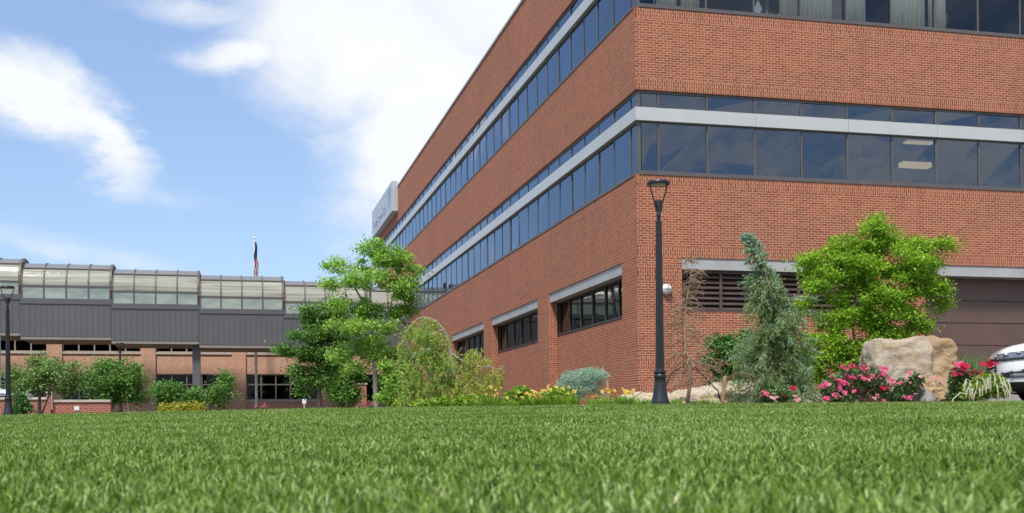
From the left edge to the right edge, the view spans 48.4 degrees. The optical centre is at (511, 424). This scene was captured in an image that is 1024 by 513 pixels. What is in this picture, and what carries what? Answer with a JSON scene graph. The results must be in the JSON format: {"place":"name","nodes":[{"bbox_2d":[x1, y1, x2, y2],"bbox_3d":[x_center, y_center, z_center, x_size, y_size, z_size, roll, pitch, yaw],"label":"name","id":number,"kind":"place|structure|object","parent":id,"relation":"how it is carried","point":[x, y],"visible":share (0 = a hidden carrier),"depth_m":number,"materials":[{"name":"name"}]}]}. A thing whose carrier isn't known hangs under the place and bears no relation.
{"place":"outdoors","nodes":[
{"label":"outdoors","id":0,"kind":"place"},
{"bbox_2d":[0,328,0,386],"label":"blue post","id":1,"kind":"object","parent":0,"point":[0,355],"visible":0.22,"depth_m":48.01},
{"bbox_2d":[0,0,519,286],"label":"sky","id":2,"kind":"structure","parent":0,"point":[167,135],"materials":[{"name":"blue"}]},
{"bbox_2d":[0,400,1023,512],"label":"lawn","id":3,"kind":"structure","parent":0,"point":[360,500],"depth_m":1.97,"materials":[{"name":"green plant"}]},
{"bbox_2d":[498,396,523,405],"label":"lily clump","id":4,"kind":"object","parent":3,"relation":"on","point":[511,402],"visible":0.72,"depth_m":22.89,"materials":[{"name":"green plant"}]},
{"bbox_2d":[957,348,988,400],"bbox_3d":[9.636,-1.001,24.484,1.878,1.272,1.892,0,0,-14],"label":"ornamental grass","id":5,"kind":"object","parent":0,"point":[961,356],"depth_m":24.29,"materials":[{"name":"green plant"}]},
{"bbox_2d":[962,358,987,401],"bbox_3d":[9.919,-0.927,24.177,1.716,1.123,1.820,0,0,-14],"label":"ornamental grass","id":6,"kind":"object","parent":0,"point":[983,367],"depth_m":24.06,"materials":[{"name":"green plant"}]},
{"bbox_3d":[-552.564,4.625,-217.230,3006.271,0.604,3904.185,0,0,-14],"label":"ground","id":7,"kind":"structure","parent":0,"visible":0},
{"bbox_2d":[0,285,14,414],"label":"street lamp","id":8,"kind":"object","parent":7,"relation":"on","point":[8,409],"visible":0.97,"depth_m":34.95,"materials":[{"name":"black metal"}]},
{"bbox_2d":[0,389,33,396],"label":"parked vehicle","id":9,"kind":"object","parent":7,"relation":"on","point":[2,393],"visible":0.09,"depth_m":45.02,"materials":[{"name":"paint"}]},
{"bbox_2d":[11,386,38,414],"bbox_3d":[-15.919,-0.700,37.046,0.968,1.134,1.012,0,0,-14],"label":"shrub","id":10,"kind":"object","parent":7,"relation":"on","point":[23,405],"visible":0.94,"depth_m":36.93,"materials":[{"name":"green plant"}]},
{"bbox_2d":[0,349,97,413],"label":"garden tree","id":11,"kind":"object","parent":7,"relation":"on","point":[44,372],"visible":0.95,"depth_m":37.72,"materials":[{"name":"green plant"}]},
{"bbox_2d":[0,392,111,414],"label":"garden wall","id":12,"kind":"structure","parent":7,"relation":"on","point":[67,406],"depth_m":42.12,"materials":[{"name":"brick"}]},
{"bbox_2d":[77,354,157,412],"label":"garden tree","id":13,"kind":"object","parent":7,"relation":"on","point":[113,382],"visible":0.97,"depth_m":43.82,"materials":[{"name":"green plant"}]},
{"bbox_2d":[116,343,123,411],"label":"street lamp","id":14,"kind":"object","parent":7,"relation":"on","point":[120,409],"visible":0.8,"depth_m":61.95,"materials":[{"name":"black metal"}]},
{"bbox_2d":[124,404,140,411],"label":"flower bed","id":15,"kind":"object","parent":7,"relation":"on","point":[126,410],"visible":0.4,"depth_m":57.88,"materials":[{"name":"pink plant"}]},
{"bbox_2d":[155,400,179,411],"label":"shrub","id":16,"kind":"object","parent":7,"relation":"on","point":[165,408],"visible":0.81,"depth_m":43.83,"materials":[{"name":"yellow plant"}]},
{"bbox_2d":[141,378,194,408],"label":"garden tree","id":17,"kind":"object","parent":7,"relation":"on","point":[169,392],"visible":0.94,"depth_m":49.70,"materials":[{"name":"green plant"}]},
{"bbox_2d":[172,399,192,410],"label":"shrub","id":18,"kind":"object","parent":7,"relation":"on","point":[181,407],"visible":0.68,"depth_m":43.80,"materials":[{"name":"yellow plant"}]},
{"bbox_2d":[179,400,207,410],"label":"shrub","id":19,"kind":"object","parent":7,"relation":"on","point":[200,406],"visible":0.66,"depth_m":43.88,"materials":[{"name":"yellow plant"}]},
{"bbox_2d":[1,341,394,412],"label":"brick building","id":20,"kind":"structure","parent":7,"relation":"on","point":[167,364],"depth_m":76.29,"materials":[{"name":"brick"}]},
{"bbox_2d":[1,374,45,396],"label":"window","id":21,"kind":"structure","parent":20,"relation":"in","point":[2,383],"depth_m":73.95,"materials":[{"name":"glass"}]},
{"bbox_2d":[1,341,46,353],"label":"window","id":22,"kind":"structure","parent":20,"relation":"in","point":[23,347],"depth_m":73.77,"materials":[{"name":"glass"}]},
{"bbox_2d":[62,344,140,353],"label":"window","id":23,"kind":"structure","parent":20,"relation":"in","point":[66,348],"depth_m":74.77,"materials":[{"name":"glass"}]},
{"bbox_2d":[63,374,140,401],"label":"window","id":24,"kind":"structure","parent":20,"relation":"in","point":[77,396],"depth_m":74.62,"materials":[{"name":"glass"}]},
{"bbox_2d":[156,374,231,401],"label":"window","id":25,"kind":"structure","parent":20,"relation":"in","point":[187,379],"depth_m":76.23,"materials":[{"name":"glass"}]},
{"bbox_2d":[156,348,231,354],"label":"window","id":26,"kind":"structure","parent":20,"relation":"in","point":[158,350],"depth_m":76.02,"materials":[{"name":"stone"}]},
{"bbox_2d":[246,352,274,354],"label":"window","id":27,"kind":"structure","parent":20,"relation":"in","point":[247,353],"depth_m":77.14,"materials":[{"name":"stone"}]},
{"bbox_2d":[246,374,316,401],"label":"window","id":28,"kind":"structure","parent":20,"relation":"in","point":[271,387],"depth_m":77.50,"materials":[{"name":"glass"}]},
{"bbox_2d":[0,258,409,405],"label":"footbridge","id":29,"kind":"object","parent":7,"relation":"on","point":[197,312],"visible":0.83,"depth_m":69.09,"materials":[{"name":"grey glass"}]},
{"bbox_2d":[176,366,243,409],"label":"garden tree","id":30,"kind":"object","parent":7,"relation":"on","point":[208,395],"visible":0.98,"depth_m":49.75,"materials":[{"name":"green plant"}]},
{"bbox_2d":[253,236,257,408],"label":"flagpole","id":31,"kind":"object","parent":7,"relation":"on","point":[256,385],"visible":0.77,"depth_m":75.52,"materials":[{"name":"grey metal"}]},
{"bbox_2d":[254,243,258,275],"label":"flag","id":32,"kind":"object","parent":31,"relation":"hanging from","point":[256,264],"visible":0.92,"depth_m":75.47,"materials":[{"name":"multicoloured fabric"}]},
{"bbox_2d":[254,403,270,408],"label":"flower bed","id":33,"kind":"object","parent":7,"relation":"on","point":[264,406],"visible":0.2,"depth_m":57.88,"materials":[{"name":"pink plant"}]},
{"bbox_2d":[264,297,355,407],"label":"garden tree","id":34,"kind":"object","parent":7,"relation":"on","point":[315,338],"visible":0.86,"depth_m":45.60,"materials":[{"name":"green plant"}]},
{"bbox_2d":[321,357,372,407],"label":"shrub","id":35,"kind":"object","parent":7,"relation":"on","point":[342,393],"visible":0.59,"depth_m":53.59,"materials":[{"name":"green plant"}]},
{"bbox_2d":[355,383,366,406],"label":"brick pillar","id":36,"kind":"structure","parent":7,"relation":"on","point":[364,388],"depth_m":70.11,"materials":[{"name":"brick"}]},
{"bbox_2d":[310,233,432,406],"bbox_3d":[-4.890,-3.479,39.910,4.235,6.470,3.054,0,0,-14],"label":"garden tree","id":37,"kind":"object","parent":7,"relation":"on","point":[369,350],"visible":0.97,"depth_m":39.74,"materials":[{"name":"green plant"}]},
{"bbox_2d":[367,356,408,406],"bbox_3d":[-3.972,-1.233,36.853,1.508,1.966,1.290,0,0,-14],"label":"shrub","id":38,"kind":"object","parent":7,"relation":"on","point":[391,378],"visible":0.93,"depth_m":36.70,"materials":[{"name":"green plant"}]},
{"bbox_2d":[391,398,410,406],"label":"lime plant","id":39,"kind":"object","parent":7,"relation":"on","point":[394,404],"visible":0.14,"depth_m":32.84,"materials":[{"name":"green plant"}]},
{"bbox_2d":[409,398,429,406],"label":"lime plant","id":40,"kind":"object","parent":7,"relation":"on","point":[420,402],"visible":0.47,"depth_m":29.79,"materials":[{"name":"green plant"}]},
{"bbox_2d":[427,396,450,406],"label":"lime plant","id":41,"kind":"object","parent":7,"relation":"on","point":[436,400],"visible":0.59,"depth_m":29.33,"materials":[{"name":"green plant"}]},
{"bbox_2d":[394,315,505,406],"bbox_3d":[-1.744,-1.619,32.000,3.236,2.877,1.439,0,0,0],"label":"weeping tree","id":42,"kind":"object","parent":7,"relation":"on","point":[452,383],"visible":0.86,"depth_m":31.83,"materials":[{"name":"green plant"}]},
{"bbox_2d":[450,395,465,405],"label":"lime plant","id":43,"kind":"object","parent":7,"relation":"on","point":[456,401],"visible":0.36,"depth_m":28.84,"materials":[{"name":"green plant"}]},
{"bbox_2d":[463,393,488,405],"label":"lime plant","id":44,"kind":"object","parent":7,"relation":"on","point":[471,396],"visible":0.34,"depth_m":27.86,"materials":[{"name":"green plant"}]},
{"bbox_2d":[468,393,493,405],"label":"lily clump","id":45,"kind":"object","parent":7,"relation":"on","point":[476,403],"visible":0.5,"depth_m":23.98,"materials":[{"name":"green plant"}]},
{"bbox_2d":[472,385,507,405],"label":"lily clump","id":46,"kind":"object","parent":7,"relation":"on","point":[492,402],"visible":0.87,"depth_m":23.39,"materials":[{"name":"green plant"}]},
{"bbox_2d":[504,385,535,405],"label":"lime plant","id":47,"kind":"object","parent":7,"relation":"on","point":[523,389],"visible":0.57,"depth_m":23.83,"materials":[{"name":"green plant"}]},
{"bbox_2d":[517,391,541,405],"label":"lily clump","id":48,"kind":"object","parent":7,"relation":"on","point":[527,402],"visible":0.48,"depth_m":23.34,"materials":[{"name":"green plant"}]},
{"bbox_2d":[530,389,546,405],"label":"lily clump","id":49,"kind":"object","parent":7,"relation":"on","point":[538,401],"visible":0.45,"depth_m":23.11,"materials":[{"name":"green plant"}]},
{"bbox_2d":[538,385,569,404],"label":"lily clump","id":50,"kind":"object","parent":7,"relation":"on","point":[547,399],"visible":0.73,"depth_m":22.50,"materials":[{"name":"green plant"}]},
{"bbox_2d":[541,386,575,404],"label":"lime plant","id":51,"kind":"object","parent":7,"relation":"on","point":[555,390],"visible":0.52,"depth_m":22.84,"materials":[{"name":"green plant"}]},
{"bbox_2d":[555,389,586,404],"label":"lily clump","id":52,"kind":"object","parent":7,"relation":"on","point":[569,401],"visible":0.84,"depth_m":22.30,"materials":[{"name":"green plant"}]},
{"bbox_2d":[553,365,610,403],"bbox_3d":[1.475,-0.734,24.008,1.254,0.990,0.842,0,0,-14],"label":"dwarf spruce","id":53,"kind":"object","parent":7,"relation":"on","point":[589,377],"visible":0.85,"depth_m":23.88,"materials":[{"name":"green plant"}]},
{"bbox_2d":[584,390,609,404],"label":"lily clump","id":54,"kind":"object","parent":7,"relation":"on","point":[592,402],"visible":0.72,"depth_m":22.30,"materials":[{"name":"green plant"}]},
{"bbox_2d":[606,380,608,396],"bbox_3d":[1.994,-0.597,23.600,0.086,0.614,0.054,0,0,0],"label":"stake","id":55,"kind":"object","parent":7,"relation":"on","point":[607,383],"visible":0.46,"depth_m":23.58,"materials":[{"name":"brown wood"}]},
{"bbox_2d":[601,388,633,404],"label":"lily clump","id":56,"kind":"object","parent":7,"relation":"on","point":[608,401],"visible":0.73,"depth_m":22.09,"materials":[{"name":"green plant"}]},
{"bbox_2d":[608,387,641,403],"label":"lily clump","id":57,"kind":"object","parent":7,"relation":"on","point":[629,401],"visible":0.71,"depth_m":22.03,"materials":[{"name":"green plant"}]},
{"bbox_2d":[630,395,651,403],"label":"lily clump","id":58,"kind":"object","parent":7,"relation":"on","point":[645,401],"visible":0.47,"depth_m":21.47,"materials":[{"name":"green plant"}]},
{"bbox_2d":[620,391,681,402],"bbox_3d":[2.931,-0.500,24.211,1.361,0.425,1.028,0,0,5],"label":"rock","id":59,"kind":"object","parent":7,"relation":"on","point":[644,395],"visible":0.21,"depth_m":23.79,"materials":[{"name":"beige stone"}]},
{"bbox_2d":[647,179,669,403],"bbox_3d":[2.664,-2.323,20.600,0.421,4.177,0.421,0,0,-14],"label":"street lamp","id":60,"kind":"object","parent":7,"relation":"on","point":[660,396],"visible":0.98,"depth_m":20.54,"materials":[{"name":"black metal"}]},
{"bbox_2d":[669,395,685,403],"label":"lily clump","id":61,"kind":"object","parent":7,"relation":"on","point":[678,400],"visible":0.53,"depth_m":20.74,"materials":[{"name":"green plant"}]},
{"bbox_2d":[650,251,731,403],"bbox_3d":[3.320,-1.774,21.235,1.579,2.894,1.213,0,0,-14],"label":"dead conifer","id":62,"kind":"object","parent":7,"relation":"on","point":[690,369],"visible":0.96,"depth_m":21.18,"materials":[{"name":"brown plant"}]},
{"bbox_2d":[694,367,720,400],"bbox_3d":[3.761,-0.705,21.581,0.115,0.755,1.034,0,0,40],"label":"strap","id":63,"kind":"object","parent":62,"relation":"attached to","point":[710,383],"visible":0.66,"depth_m":21.55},
{"bbox_2d":[377,0,1023,404],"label":"office building","id":64,"kind":"structure","parent":7,"relation":"on","point":[523,220],"depth_m":33.77,"materials":[{"name":"brick"}]},
{"bbox_2d":[372,181,397,237],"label":"wall sign","id":65,"kind":"object","parent":64,"relation":"attached to","point":[384,211],"visible":0.99,"depth_m":80.80,"materials":[{"name":"white plastic"}]},
{"bbox_2d":[427,346,445,372],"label":"lower window","id":66,"kind":"structure","parent":64,"relation":"in","point":[445,346],"depth_m":65.91,"materials":[{"name":"black glass"}]},
{"bbox_2d":[458,332,483,363],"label":"lower window","id":67,"kind":"structure","parent":64,"relation":"in","point":[475,341],"depth_m":55.30,"materials":[{"name":"black glass"}]},
{"bbox_2d":[379,0,635,271],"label":"ribbon window","id":68,"kind":"structure","parent":64,"relation":"in","point":[604,15],"depth_m":43.93,"materials":[{"name":"blue glass"}]},
{"bbox_2d":[498,311,537,352],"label":"lower window","id":69,"kind":"structure","parent":64,"relation":"in","point":[522,331],"depth_m":46.13,"materials":[{"name":"black glass"}]},
{"bbox_2d":[409,91,636,316],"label":"ribbon window","id":70,"kind":"structure","parent":64,"relation":"in","point":[615,163],"depth_m":40.65,"materials":[{"name":"blue glass"}]},
{"bbox_2d":[557,279,621,335],"bbox_3d":[2.754,-3.714,36.598,0.500,1.180,7.830,0,0,-14],"label":"lower window","id":71,"kind":"structure","parent":64,"relation":"in","point":[603,304],"depth_m":36.67,"materials":[{"name":"black glass"}]},
{"bbox_2d":[654,0,675,5],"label":"curtain","id":72,"kind":"object","parent":64,"relation":"hanging from","point":[667,2],"depth_m":32.07,"materials":[{"name":"grey fabric"}]},
{"bbox_2d":[663,284,671,294],"bbox_3d":[4.293,-3.735,31.505,0.320,0.320,0.195,0,0,-14],"label":"wall lamp","id":73,"kind":"object","parent":64,"relation":"attached to","point":[667,289],"visible":0.88,"depth_m":31.46,"materials":[{"name":"glass"}]},
{"bbox_2d":[680,0,698,7],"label":"curtain","id":74,"kind":"object","parent":64,"relation":"hanging from","point":[689,3],"depth_m":32.24,"materials":[{"name":"grey fabric"}]},
{"bbox_2d":[755,0,761,12],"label":"diamond notice","id":75,"kind":"object","parent":64,"relation":"in","point":[758,8],"visible":0.77,"depth_m":32.60,"materials":[{"name":"white paper"}]},
{"bbox_2d":[779,0,797,15],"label":"curtain","id":76,"kind":"object","parent":64,"relation":"hanging from","point":[787,7],"depth_m":32.96,"materials":[{"name":"grey fabric"}]},
{"bbox_2d":[801,0,831,18],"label":"curtain","id":77,"kind":"object","parent":64,"relation":"hanging from","point":[817,8],"depth_m":33.18,"materials":[{"name":"grey fabric"}]},
{"bbox_2d":[635,0,1023,37],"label":"ribbon window","id":78,"kind":"structure","parent":64,"relation":"in","point":[637,2],"depth_m":33.04,"materials":[{"name":"glass"}]},
{"bbox_2d":[636,90,1023,191],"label":"ribbon window","id":79,"kind":"structure","parent":64,"relation":"in","point":[669,149],"depth_m":32.85,"materials":[{"name":"blue glass"}]},
{"bbox_2d":[832,0,841,19],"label":"column","id":80,"kind":"structure","parent":64,"relation":"in","point":[836,9],"depth_m":33.41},
{"bbox_2d":[847,0,864,21],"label":"curtain","id":81,"kind":"object","parent":64,"relation":"hanging from","point":[855,10],"depth_m":33.47,"materials":[{"name":"grey fabric"}]},
{"bbox_2d":[892,0,924,26],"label":"curtain","id":82,"kind":"object","parent":64,"relation":"hanging from","point":[908,12],"depth_m":33.88,"materials":[{"name":"grey fabric"}]},
{"bbox_2d":[928,0,945,27],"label":"curtain","id":83,"kind":"object","parent":64,"relation":"hanging from","point":[940,15],"depth_m":34.11,"materials":[{"name":"grey fabric"}]},
{"bbox_2d":[926,278,1023,393],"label":"garage door","id":84,"kind":"structure","parent":64,"relation":"in","point":[989,314],"depth_m":34.60,"materials":[{"name":"metal"}]},
{"bbox_2d":[689,395,713,403],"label":"lily clump","id":85,"kind":"object","parent":7,"relation":"on","point":[701,401],"visible":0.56,"depth_m":21.89,"materials":[{"name":"green plant"}]},
{"bbox_2d":[695,395,719,403],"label":"lily clump","id":86,"kind":"object","parent":7,"relation":"on","point":[711,396],"visible":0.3,"depth_m":22.20,"materials":[{"name":"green plant"}]},
{"bbox_2d":[720,376,726,403],"bbox_3d":[3.973,-0.572,21.403,0.150,0.675,0.084,0,0,4],"label":"stake","id":87,"kind":"object","parent":7,"relation":"on","point":[723,390],"visible":0.83,"depth_m":21.37,"materials":[{"name":"brown wood"}]},
{"bbox_2d":[695,327,756,385],"bbox_3d":[4.945,-1.228,26.046,1.511,1.968,1.285,0,0,-14],"label":"shrub","id":88,"kind":"object","parent":7,"relation":"on","point":[724,345],"visible":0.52,"depth_m":25.92,"materials":[{"name":"green plant"}]},
{"bbox_2d":[672,380,795,403],"bbox_3d":[4.692,-0.384,24.576,2.888,1.146,1.692,0,0,0],"label":"rock","id":89,"kind":"object","parent":7,"relation":"on","point":[696,394],"visible":0.14,"depth_m":23.87,"materials":[{"name":"beige stone"}]},
{"bbox_2d":[726,229,830,403],"bbox_3d":[5.056,-1.911,22.224,2.065,3.874,2.121,0,0,43],"label":"spruce","id":90,"kind":"object","parent":7,"relation":"on","point":[768,346],"visible":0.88,"depth_m":22.14,"materials":[{"name":"green plant"}]},
{"bbox_2d":[720,370,758,386],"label":"branch","id":91,"kind":"object","parent":90,"relation":"attached to","point":[736,374],"visible":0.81,"depth_m":21.69,"materials":[{"name":"brown plant"}]},
{"bbox_2d":[758,385,800,402],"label":"rose bush","id":92,"kind":"object","parent":7,"relation":"on","point":[780,393],"visible":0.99,"depth_m":20.62,"materials":[{"name":"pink plant"}]},
{"bbox_2d":[787,353,816,393],"bbox_3d":[6.604,-0.966,25.985,0.993,1.428,0.924,0,0,10],"label":"shrub","id":93,"kind":"object","parent":7,"relation":"on","point":[805,370],"visible":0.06,"depth_m":25.87,"materials":[{"name":"green plant"}]},
{"bbox_2d":[800,391,843,402],"bbox_3d":[6.593,-0.510,24.163,1.222,0.494,0.971,0,0,12],"label":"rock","id":94,"kind":"object","parent":7,"relation":"on","point":[817,396],"visible":0.03,"depth_m":23.76,"materials":[{"name":"grey stone"}]},
{"bbox_2d":[817,363,892,402],"bbox_3d":[6.254,-0.727,20.740,1.424,0.780,0.697,0,0,1],"label":"rose bush","id":95,"kind":"object","parent":7,"relation":"on","point":[861,378],"visible":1,"depth_m":20.67,"materials":[{"name":"pink plant"}]},
{"bbox_2d":[782,209,966,401],"bbox_3d":[7.861,-2.483,25.049,4.226,4.467,2.044,0,0,5],"label":"garden tree","id":96,"kind":"object","parent":7,"relation":"on","point":[858,267],"visible":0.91,"depth_m":24.82,"materials":[{"name":"green plant"}]},
{"bbox_2d":[859,336,932,402],"bbox_3d":[7.461,-1.008,22.219,1.222,1.369,1.126,0,0,-1],"label":"rock","id":97,"kind":"object","parent":7,"relation":"on","point":[898,357],"visible":0.54,"depth_m":21.72,"materials":[{"name":"stone"}]},
{"bbox_2d":[887,370,945,401],"bbox_3d":[7.377,-0.667,20.912,0.990,0.649,0.593,0,0,-6],"label":"rose bush","id":98,"kind":"object","parent":7,"relation":"on","point":[905,389],"visible":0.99,"depth_m":20.91,"materials":[{"name":"pink plant"}]},
{"bbox_2d":[913,389,935,401],"bbox_3d":[7.677,-0.468,21.209,0.383,0.386,0.561,0,0,-14],"label":"rock","id":99,"kind":"object","parent":7,"relation":"on","point":[926,395],"visible":0.62,"depth_m":21.00,"materials":[{"name":"grey stone"}]},
{"bbox_2d":[922,376,953,401],"bbox_3d":[8.087,-0.646,21.932,0.855,0.631,1.174,0,0,-14],"label":"rock","id":100,"kind":"object","parent":7,"relation":"on","point":[938,388],"visible":0.33,"depth_m":21.44,"materials":[{"name":"stone"}]},
{"bbox_2d":[925,335,958,377],"bbox_3d":[8.212,-1.199,22.355,0.823,1.063,1.058,0,0,1],"label":"rock","id":101,"kind":"object","parent":100,"relation":"on","point":[944,355],"visible":0.35,"depth_m":21.86,"materials":[{"name":"stone"}]},
{"bbox_2d":[944,361,997,401],"bbox_3d":[8.229,-0.745,20.505,0.816,0.794,0.601,0,0,-6],"label":"rose bush","id":102,"kind":"object","parent":7,"relation":"on","point":[963,374],"visible":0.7,"depth_m":20.51,"materials":[{"name":"pink plant"}]},
{"bbox_2d":[952,371,1011,400],"bbox_3d":[8.233,-0.619,19.873,0.906,0.618,1.228,0,0,30],"label":"plume plant","id":103,"kind":"object","parent":7,"relation":"on","point":[987,385],"visible":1,"depth_m":20.01,"materials":[{"name":"green plant"}]},
{"bbox_2d":[984,343,1023,399],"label":"parked vehicle","id":104,"kind":"object","parent":7,"relation":"on","point":[1010,364],"visible":0.69,"depth_m":21.02,"materials":[{"name":"paint"}]}
]}

